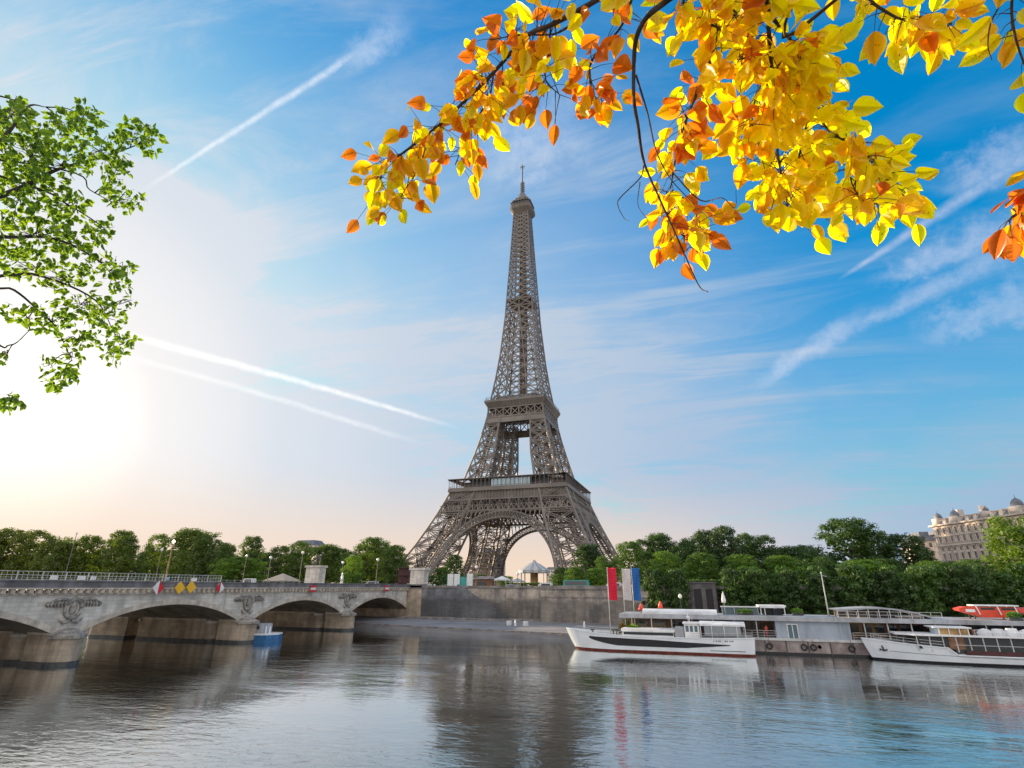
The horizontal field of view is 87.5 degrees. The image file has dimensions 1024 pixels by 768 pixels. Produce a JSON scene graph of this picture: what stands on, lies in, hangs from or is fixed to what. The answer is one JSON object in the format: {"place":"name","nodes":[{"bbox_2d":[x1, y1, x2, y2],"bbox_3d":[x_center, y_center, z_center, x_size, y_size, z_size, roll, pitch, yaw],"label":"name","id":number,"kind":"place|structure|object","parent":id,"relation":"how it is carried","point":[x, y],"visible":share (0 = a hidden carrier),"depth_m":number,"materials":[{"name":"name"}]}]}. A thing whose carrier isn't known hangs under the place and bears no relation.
{"place":"outdoors","nodes":[
{"label":"outdoors","id":0,"kind":"place"},
{"bbox_2d":[354,616,619,639],"bbox_3d":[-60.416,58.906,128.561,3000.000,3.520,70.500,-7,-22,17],"label":"quay","id":1,"kind":"structure","parent":0,"point":[559,627],"depth_m":121.97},
{"bbox_2d":[354,622,568,634],"bbox_3d":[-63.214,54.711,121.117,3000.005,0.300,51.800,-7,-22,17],"label":"quay kerb","id":2,"kind":"structure","parent":1,"relation":"on","point":[557,633],"depth_m":113.88,"materials":[{"name":"stone"}]},
{"bbox_2d":[397,584,540,621],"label":"quay stairs","id":3,"kind":"structure","parent":1,"relation":"on","point":[470,605],"depth_m":141.85,"materials":[{"name":"stone"}]},
{"bbox_2d":[413,586,540,618],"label":"embankment wall","id":4,"kind":"structure","parent":1,"relation":"on","point":[521,602],"depth_m":144.52,"materials":[{"name":"grey stone"}]},
{"bbox_2d":[640,568,669,608],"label":"clipped tree","id":5,"kind":"object","parent":1,"relation":"on","point":[651,576],"visible":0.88,"depth_m":120.10,"materials":[{"name":"green plant"}]},
{"bbox_2d":[663,568,691,608],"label":"clipped tree","id":6,"kind":"object","parent":1,"relation":"on","point":[676,587],"visible":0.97,"depth_m":118.31,"materials":[{"name":"green plant"}]},
{"bbox_2d":[689,582,718,612],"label":"concrete gatehouse","id":7,"kind":"object","parent":1,"relation":"on","point":[703,595],"visible":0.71,"depth_m":119.31,"materials":[{"name":"concrete"}]},
{"bbox_2d":[694,589,702,608],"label":"door","id":8,"kind":"structure","parent":7,"relation":"in","point":[697,592],"depth_m":119.74,"materials":[{"name":"black paint"}]},
{"bbox_2d":[718,568,749,612],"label":"clipped tree","id":9,"kind":"object","parent":1,"relation":"on","point":[731,598],"visible":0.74,"depth_m":114.73,"materials":[{"name":"green plant"}]},
{"bbox_2d":[734,566,758,605],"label":"clipped tree","id":10,"kind":"object","parent":1,"relation":"on","point":[743,570],"visible":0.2,"depth_m":118.14,"materials":[{"name":"green plant"}]},
{"bbox_2d":[741,568,778,613],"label":"clipped tree","id":11,"kind":"object","parent":1,"relation":"on","point":[760,583],"visible":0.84,"depth_m":112.46,"materials":[{"name":"green plant"}]},
{"bbox_2d":[539,585,1020,623],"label":"embankment wall","id":12,"kind":"structure","parent":1,"relation":"on","point":[579,604],"depth_m":130.31,"materials":[{"name":"stone"}]},
{"bbox_2d":[770,565,798,613],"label":"clipped tree","id":13,"kind":"object","parent":1,"relation":"on","point":[774,577],"visible":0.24,"depth_m":115.06,"materials":[{"name":"green plant"}]},
{"bbox_2d":[772,568,810,614],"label":"clipped tree","id":14,"kind":"object","parent":1,"relation":"on","point":[786,587],"visible":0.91,"depth_m":109.69,"materials":[{"name":"green plant"}]},
{"bbox_2d":[803,565,839,614],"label":"clipped tree","id":15,"kind":"object","parent":1,"relation":"on","point":[810,569],"visible":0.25,"depth_m":112.66,"materials":[{"name":"green plant"}]},
{"bbox_2d":[804,572,840,614],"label":"clipped tree","id":16,"kind":"object","parent":1,"relation":"on","point":[817,598],"visible":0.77,"depth_m":107.41,"materials":[{"name":"green plant"}]},
{"bbox_2d":[833,563,877,610],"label":"clipped tree","id":17,"kind":"object","parent":1,"relation":"on","point":[859,582],"visible":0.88,"depth_m":105.56,"materials":[{"name":"green plant"}]},
{"bbox_2d":[836,565,878,610],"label":"clipped tree","id":18,"kind":"object","parent":1,"relation":"on","point":[869,598],"visible":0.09,"depth_m":109.17,"materials":[{"name":"green plant"}]},
{"bbox_2d":[717,588,1020,615],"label":"hedge","id":19,"kind":"object","parent":1,"relation":"on","point":[719,591],"visible":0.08,"depth_m":114.55,"materials":[{"name":"green plant"}]},
{"bbox_2d":[868,570,912,614],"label":"clipped tree","id":20,"kind":"object","parent":1,"relation":"on","point":[890,590],"visible":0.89,"depth_m":102.70,"materials":[{"name":"green plant"}]},
{"bbox_2d":[879,564,913,614],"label":"clipped tree","id":21,"kind":"object","parent":1,"relation":"on","point":[887,568],"visible":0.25,"depth_m":107.35,"materials":[{"name":"green plant"}]},
{"bbox_2d":[904,565,950,616],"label":"clipped tree","id":22,"kind":"object","parent":1,"relation":"on","point":[926,599],"visible":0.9,"depth_m":100.29,"materials":[{"name":"green plant"}]},
{"bbox_2d":[918,564,960,616],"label":"clipped tree","id":23,"kind":"object","parent":1,"relation":"on","point":[937,569],"visible":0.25,"depth_m":103.90,"materials":[{"name":"green plant"}]},
{"bbox_2d":[941,564,988,617],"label":"clipped tree","id":24,"kind":"object","parent":1,"relation":"on","point":[958,580],"visible":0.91,"depth_m":98.39,"materials":[{"name":"green plant"}]},
{"bbox_2d":[961,563,1000,617],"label":"clipped tree","id":25,"kind":"object","parent":1,"relation":"on","point":[977,569],"visible":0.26,"depth_m":101.66,"materials":[{"name":"green plant"}]},
{"bbox_2d":[982,572,1023,617],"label":"clipped tree","id":26,"kind":"object","parent":1,"relation":"on","point":[1010,596],"visible":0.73,"depth_m":95.80,"materials":[{"name":"green plant"}]},
{"bbox_2d":[1002,563,1023,602],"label":"clipped tree","id":27,"kind":"object","parent":1,"relation":"on","point":[1017,569],"visible":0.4,"depth_m":99.99,"materials":[{"name":"green plant"}]},
{"bbox_2d":[0,627,1023,767],"bbox_3d":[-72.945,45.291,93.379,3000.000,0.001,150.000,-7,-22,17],"label":"river water","id":28,"kind":"structure","parent":0,"point":[354,698],"depth_m":45.02,"materials":[{"name":"grey liquid"}]},
{"bbox_2d":[0,580,426,666],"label":"stone bridge","id":29,"kind":"structure","parent":28,"relation":"in","point":[45,623],"depth_m":95.11,"materials":[{"name":"stone"}]},
{"bbox_2d":[0,570,221,581],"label":"metal barrier","id":30,"kind":"object","parent":29,"relation":"on","point":[53,577],"visible":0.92,"depth_m":77.48,"materials":[{"name":"metal"}]},
{"bbox_2d":[254,623,282,642],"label":"work boat","id":31,"kind":"object","parent":28,"relation":"on","point":[264,633],"visible":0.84,"depth_m":97.27,"materials":[{"name":"blue paint"}]},
{"bbox_2d":[558,613,754,656],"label":"river boat","id":32,"kind":"object","parent":28,"relation":"on","point":[687,638],"visible":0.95,"depth_m":83.02,"materials":[{"name":"white paint"}]},
{"bbox_2d":[607,568,617,633],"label":"banner flag","id":33,"kind":"object","parent":32,"relation":"on","point":[612,583],"visible":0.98,"depth_m":90.32,"materials":[{"name":"fabric"}]},
{"bbox_2d":[619,604,1023,657],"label":"floating restaurant","id":34,"kind":"structure","parent":28,"relation":"on","point":[841,631],"depth_m":81.76,"materials":[{"name":"metal"}]},
{"bbox_2d":[622,569,631,624],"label":"banner flag","id":35,"kind":"object","parent":34,"relation":"on","point":[626,581],"visible":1,"depth_m":92.93,"materials":[{"name":"fabric"}]},
{"bbox_2d":[631,568,640,624],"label":"banner flag","id":36,"kind":"object","parent":34,"relation":"on","point":[636,591],"visible":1,"depth_m":94.86,"materials":[{"name":"fabric"}]},
{"bbox_2d":[953,604,1018,618],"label":"lifeboat","id":37,"kind":"object","parent":34,"relation":"on","point":[974,610],"visible":0.77,"depth_m":77.54,"materials":[{"name":"red paint"}]},
{"bbox_2d":[860,625,1023,666],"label":"river boat","id":38,"kind":"object","parent":28,"relation":"on","point":[955,645],"visible":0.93,"depth_m":72.16,"materials":[{"name":"white paint"}]},
{"bbox_2d":[0,0,1023,586],"label":"sky","id":39,"kind":"structure","parent":0,"point":[294,375],"materials":[{"name":"blue"}]},
{"bbox_2d":[900,531,940,568],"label":"apartment building","id":40,"kind":"structure","parent":0,"point":[930,541],"depth_m":257.90,"materials":[{"name":"stone"}]},
{"bbox_2d":[928,496,1023,575],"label":"apartment building","id":41,"kind":"structure","parent":0,"point":[958,534],"depth_m":215.37,"materials":[{"name":"stone"}]},
{"label":"ground","id":42,"kind":"structure","parent":0,"visible":0},
{"bbox_2d":[0,527,32,579],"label":"broadleaf tree","id":43,"kind":"object","parent":42,"relation":"on","point":[6,534],"visible":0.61,"depth_m":284.89,"materials":[{"name":"green plant"}]},
{"bbox_2d":[1,529,55,579],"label":"broadleaf tree","id":44,"kind":"object","parent":42,"relation":"on","point":[22,549],"visible":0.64,"depth_m":279.77,"materials":[{"name":"green plant"}]},
{"bbox_2d":[24,534,79,578],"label":"broadleaf tree","id":45,"kind":"object","parent":42,"relation":"on","point":[41,555],"visible":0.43,"depth_m":271.65,"materials":[{"name":"green plant"}]},
{"bbox_2d":[40,540,77,578],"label":"broadleaf tree","id":46,"kind":"object","parent":42,"relation":"on","point":[60,553],"visible":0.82,"depth_m":258.19,"materials":[{"name":"green plant"}]},
{"bbox_2d":[61,534,106,579],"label":"broadleaf tree","id":47,"kind":"object","parent":42,"relation":"on","point":[89,543],"visible":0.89,"depth_m":266.21,"materials":[{"name":"green plant"}]},
{"bbox_2d":[94,529,140,579],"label":"broadleaf tree","id":48,"kind":"object","parent":42,"relation":"on","point":[123,533],"visible":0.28,"depth_m":265.71,"materials":[{"name":"green plant"}]},
{"bbox_2d":[101,535,140,579],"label":"broadleaf tree","id":49,"kind":"object","parent":42,"relation":"on","point":[128,554],"visible":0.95,"depth_m":252.58,"materials":[{"name":"green plant"}]},
{"bbox_2d":[136,533,173,580],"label":"broadleaf tree","id":50,"kind":"object","parent":42,"relation":"on","point":[149,548],"visible":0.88,"depth_m":255.07,"materials":[{"name":"green plant"}]},
{"bbox_2d":[158,527,211,581],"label":"broadleaf tree","id":51,"kind":"object","parent":42,"relation":"on","point":[183,535],"visible":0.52,"depth_m":253.10,"materials":[{"name":"green plant"}]},
{"bbox_2d":[181,530,223,581],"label":"broadleaf tree","id":52,"kind":"object","parent":42,"relation":"on","point":[202,556],"visible":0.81,"depth_m":243.12,"materials":[{"name":"green plant"}]},
{"bbox_2d":[208,542,237,580],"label":"broadleaf tree","id":53,"kind":"object","parent":42,"relation":"on","point":[228,549],"visible":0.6,"depth_m":228.19,"materials":[{"name":"green plant"}]},
{"bbox_2d":[0,574,447,585],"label":"hedge","id":54,"kind":"object","parent":42,"relation":"on","point":[441,578],"visible":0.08,"depth_m":233.75,"materials":[{"name":"green plant"}]},
{"bbox_2d":[209,556,268,581],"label":"broadleaf tree","id":55,"kind":"object","parent":42,"relation":"on","point":[231,570],"visible":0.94,"depth_m":210.90,"materials":[{"name":"green plant"}]},
{"bbox_2d":[236,535,267,577],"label":"broadleaf tree","id":56,"kind":"object","parent":42,"relation":"on","point":[249,542],"visible":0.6,"depth_m":250.97,"materials":[{"name":"green plant"}]},
{"bbox_2d":[262,545,294,582],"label":"broadleaf tree","id":57,"kind":"object","parent":42,"relation":"on","point":[275,553],"visible":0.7,"depth_m":239.54,"materials":[{"name":"green plant"}]},
{"bbox_2d":[277,540,314,582],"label":"broadleaf tree","id":58,"kind":"object","parent":42,"relation":"on","point":[295,572],"visible":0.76,"depth_m":234.36,"materials":[{"name":"green plant"}]},
{"bbox_2d":[304,565,327,582],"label":"statue pedestal","id":59,"kind":"object","parent":42,"relation":"on","point":[314,573],"visible":0.55,"depth_m":167.66,"materials":[{"name":"stone"}]},
{"bbox_2d":[309,543,344,582],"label":"broadleaf tree","id":60,"kind":"object","parent":42,"relation":"on","point":[333,553],"visible":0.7,"depth_m":225.22,"materials":[{"name":"green plant"}]},
{"bbox_2d":[334,555,360,582],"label":"broadleaf tree","id":61,"kind":"object","parent":42,"relation":"on","point":[338,574],"visible":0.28,"depth_m":214.10,"materials":[{"name":"green plant"}]},
{"bbox_2d":[340,555,365,583],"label":"broadleaf tree","id":62,"kind":"object","parent":42,"relation":"on","point":[355,575],"visible":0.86,"depth_m":194.63,"materials":[{"name":"green plant"}]},
{"bbox_2d":[353,536,392,581],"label":"broadleaf tree","id":63,"kind":"object","parent":42,"relation":"on","point":[377,545],"visible":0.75,"depth_m":218.93,"materials":[{"name":"green plant"}]},
{"bbox_2d":[379,544,410,583],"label":"broadleaf tree","id":64,"kind":"object","parent":42,"relation":"on","point":[393,564],"visible":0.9,"depth_m":209.03,"materials":[{"name":"green plant"}]},
{"bbox_2d":[409,568,430,585],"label":"statue pedestal","id":65,"kind":"object","parent":42,"relation":"on","point":[418,575],"visible":0.79,"depth_m":156.16,"materials":[{"name":"stone"}]},
{"bbox_2d":[444,554,464,579],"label":"broadleaf tree","id":66,"kind":"object","parent":42,"relation":"on","point":[457,563],"visible":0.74,"depth_m":277.74,"materials":[{"name":"green plant"}]},
{"bbox_2d":[447,574,472,585],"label":"construction hoarding","id":67,"kind":"object","parent":42,"relation":"on","point":[456,579],"visible":0.59,"depth_m":183.66,"materials":[{"name":"white paint"}]},
{"bbox_2d":[473,576,495,585],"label":"kiosk","id":68,"kind":"object","parent":42,"relation":"on","point":[485,580],"visible":0.64,"depth_m":180.06,"materials":[{"name":"brown wood"}]},
{"bbox_2d":[472,548,504,585],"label":"distant building","id":69,"kind":"structure","parent":42,"relation":"on","point":[488,572],"depth_m":389.93,"materials":[{"name":"stone"}]},
{"bbox_2d":[404,164,622,585],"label":"lattice tower","id":70,"kind":"structure","parent":42,"relation":"on","point":[476,504],"depth_m":342.90,"materials":[{"name":"metal"}]},
{"bbox_2d":[518,560,549,585],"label":"carousel","id":71,"kind":"object","parent":42,"relation":"on","point":[533,568],"visible":0.71,"depth_m":241.91,"materials":[{"name":"white wood"}]},
{"bbox_2d":[563,566,584,579],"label":"broadleaf tree","id":72,"kind":"object","parent":42,"relation":"on","point":[573,570],"visible":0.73,"depth_m":167.88,"materials":[{"name":"green plant"}]},
{"bbox_2d":[570,543,602,584],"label":"broadleaf tree","id":73,"kind":"object","parent":42,"relation":"on","point":[587,553],"visible":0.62,"depth_m":180.80,"materials":[{"name":"green plant"}]},
{"bbox_2d":[583,568,607,585],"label":"broadleaf tree","id":74,"kind":"object","parent":42,"relation":"on","point":[593,579],"visible":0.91,"depth_m":163.66,"materials":[{"name":"green plant"}]},
{"bbox_2d":[593,555,621,585],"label":"broadleaf tree","id":75,"kind":"object","parent":42,"relation":"on","point":[600,564],"visible":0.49,"depth_m":171.31,"materials":[{"name":"green plant"}]},
{"bbox_2d":[612,541,648,584],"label":"broadleaf tree","id":76,"kind":"object","parent":42,"relation":"on","point":[624,553],"visible":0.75,"depth_m":183.82,"materials":[{"name":"green plant"}]},
{"bbox_2d":[643,532,673,568],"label":"broadleaf tree","id":77,"kind":"object","parent":42,"relation":"on","point":[660,541],"visible":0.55,"depth_m":193.45,"materials":[{"name":"green plant"}]},
{"bbox_2d":[648,551,683,578],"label":"broadleaf tree","id":78,"kind":"object","parent":42,"relation":"on","point":[663,556],"visible":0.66,"depth_m":167.56,"materials":[{"name":"green plant"}]},
{"bbox_2d":[666,538,701,579],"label":"broadleaf tree","id":79,"kind":"object","parent":42,"relation":"on","point":[683,551],"visible":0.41,"depth_m":185.88,"materials":[{"name":"green plant"}]},
{"bbox_2d":[680,552,720,585],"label":"broadleaf tree","id":80,"kind":"object","parent":42,"relation":"on","point":[707,563],"visible":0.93,"depth_m":160.39,"materials":[{"name":"green plant"}]},
{"bbox_2d":[689,529,722,576],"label":"broadleaf tree","id":81,"kind":"object","parent":42,"relation":"on","point":[700,542],"visible":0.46,"depth_m":191.22,"materials":[{"name":"green plant"}]},
{"bbox_2d":[705,524,744,578],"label":"broadleaf tree","id":82,"kind":"object","parent":42,"relation":"on","point":[715,536],"visible":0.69,"depth_m":185.07,"materials":[{"name":"green plant"}]},
{"bbox_2d":[720,553,760,582],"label":"broadleaf tree","id":83,"kind":"object","parent":42,"relation":"on","point":[741,561],"visible":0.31,"depth_m":156.43,"materials":[{"name":"green plant"}]},
{"bbox_2d":[730,532,766,570],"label":"broadleaf tree","id":84,"kind":"object","parent":42,"relation":"on","point":[746,547],"visible":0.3,"depth_m":187.75,"materials":[{"name":"green plant"}]},
{"bbox_2d":[748,535,779,585],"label":"broadleaf tree","id":85,"kind":"object","parent":42,"relation":"on","point":[759,555],"visible":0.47,"depth_m":183.13,"materials":[{"name":"green plant"}]},
{"bbox_2d":[762,555,806,579],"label":"broadleaf tree","id":86,"kind":"object","parent":42,"relation":"on","point":[780,561],"visible":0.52,"depth_m":150.39,"materials":[{"name":"green plant"}]},
{"bbox_2d":[773,545,800,573],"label":"broadleaf tree","id":87,"kind":"object","parent":42,"relation":"on","point":[787,550],"visible":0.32,"depth_m":174.76,"materials":[{"name":"green plant"}]},
{"bbox_2d":[794,547,833,585],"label":"broadleaf tree","id":88,"kind":"object","parent":42,"relation":"on","point":[808,554],"visible":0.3,"depth_m":167.57,"materials":[{"name":"green plant"}]},
{"bbox_2d":[796,556,838,579],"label":"broadleaf tree","id":89,"kind":"object","parent":42,"relation":"on","point":[826,563],"visible":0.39,"depth_m":150.84,"materials":[{"name":"green plant"}]},
{"bbox_2d":[640,578,1017,586],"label":"hedge","id":90,"kind":"object","parent":42,"relation":"on","point":[802,582],"visible":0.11,"depth_m":141.44,"materials":[{"name":"green plant"}]},
{"bbox_2d":[808,516,886,575],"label":"broadleaf tree","id":91,"kind":"object","parent":42,"relation":"on","point":[853,528],"visible":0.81,"depth_m":168.07,"materials":[{"name":"green plant"}]},
{"bbox_2d":[836,559,887,579],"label":"broadleaf tree","id":92,"kind":"object","parent":42,"relation":"on","point":[866,563],"visible":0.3,"depth_m":140.84,"materials":[{"name":"green plant"}]},
{"bbox_2d":[856,530,903,562],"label":"broadleaf tree","id":93,"kind":"object","parent":42,"relation":"on","point":[879,534],"visible":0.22,"depth_m":171.22,"materials":[{"name":"green plant"}]},
{"bbox_2d":[869,558,910,578],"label":"broadleaf tree","id":94,"kind":"object","parent":42,"relation":"on","point":[892,561],"visible":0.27,"depth_m":143.41,"materials":[{"name":"green plant"}]},
{"bbox_2d":[877,532,935,570],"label":"broadleaf tree","id":95,"kind":"object","parent":42,"relation":"on","point":[914,541],"visible":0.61,"depth_m":162.00,"materials":[{"name":"green plant"}]},
{"bbox_2d":[905,560,951,586],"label":"broadleaf tree","id":96,"kind":"object","parent":42,"relation":"on","point":[926,562],"visible":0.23,"depth_m":135.20,"materials":[{"name":"green plant"}]},
{"bbox_2d":[951,559,1001,575],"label":"broadleaf tree","id":97,"kind":"object","parent":42,"relation":"on","point":[970,561],"visible":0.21,"depth_m":132.03,"materials":[{"name":"green plant"}]},
{"bbox_2d":[979,515,1023,575],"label":"broadleaf tree","id":98,"kind":"object","parent":42,"relation":"on","point":[1014,551],"visible":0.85,"depth_m":134.44,"materials":[{"name":"green plant"}]},
{"bbox_3d":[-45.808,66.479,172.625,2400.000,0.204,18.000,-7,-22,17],"label":"road","id":99,"kind":"structure","parent":0,"visible":0},
{"bbox_2d":[263,573,300,582],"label":"canopy tent","id":100,"kind":"object","parent":99,"relation":"on","point":[283,578],"visible":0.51,"depth_m":186.91,"materials":[{"name":"fabric"}]},
{"bbox_2d":[395,567,411,583],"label":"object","id":101,"kind":"object","parent":99,"relation":"on","point":[404,575],"visible":0.76,"depth_m":167.88,"materials":[{"name":"red paint"}]},
{"bbox_2d":[563,580,589,585],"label":"tour bus","id":102,"kind":"object","parent":99,"relation":"on","point":[575,582],"visible":0.16,"depth_m":153.23,"materials":[{"name":"teal paint"}]},
{"bbox_3d":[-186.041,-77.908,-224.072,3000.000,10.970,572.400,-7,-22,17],"label":"near bank","id":103,"kind":"structure","parent":0,"visible":0},
{"bbox_2d":[0,95,168,415],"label":"plane tree","id":104,"kind":"object","parent":103,"relation":"on","point":[33,168],"visible":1,"depth_m":6.05,"materials":[{"name":"green plant"}]},
{"bbox_2d":[341,0,1023,291],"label":"autumn tree","id":105,"kind":"object","parent":103,"relation":"on","point":[793,79],"visible":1,"depth_m":2.03,"materials":[{"name":"yellow plant"}]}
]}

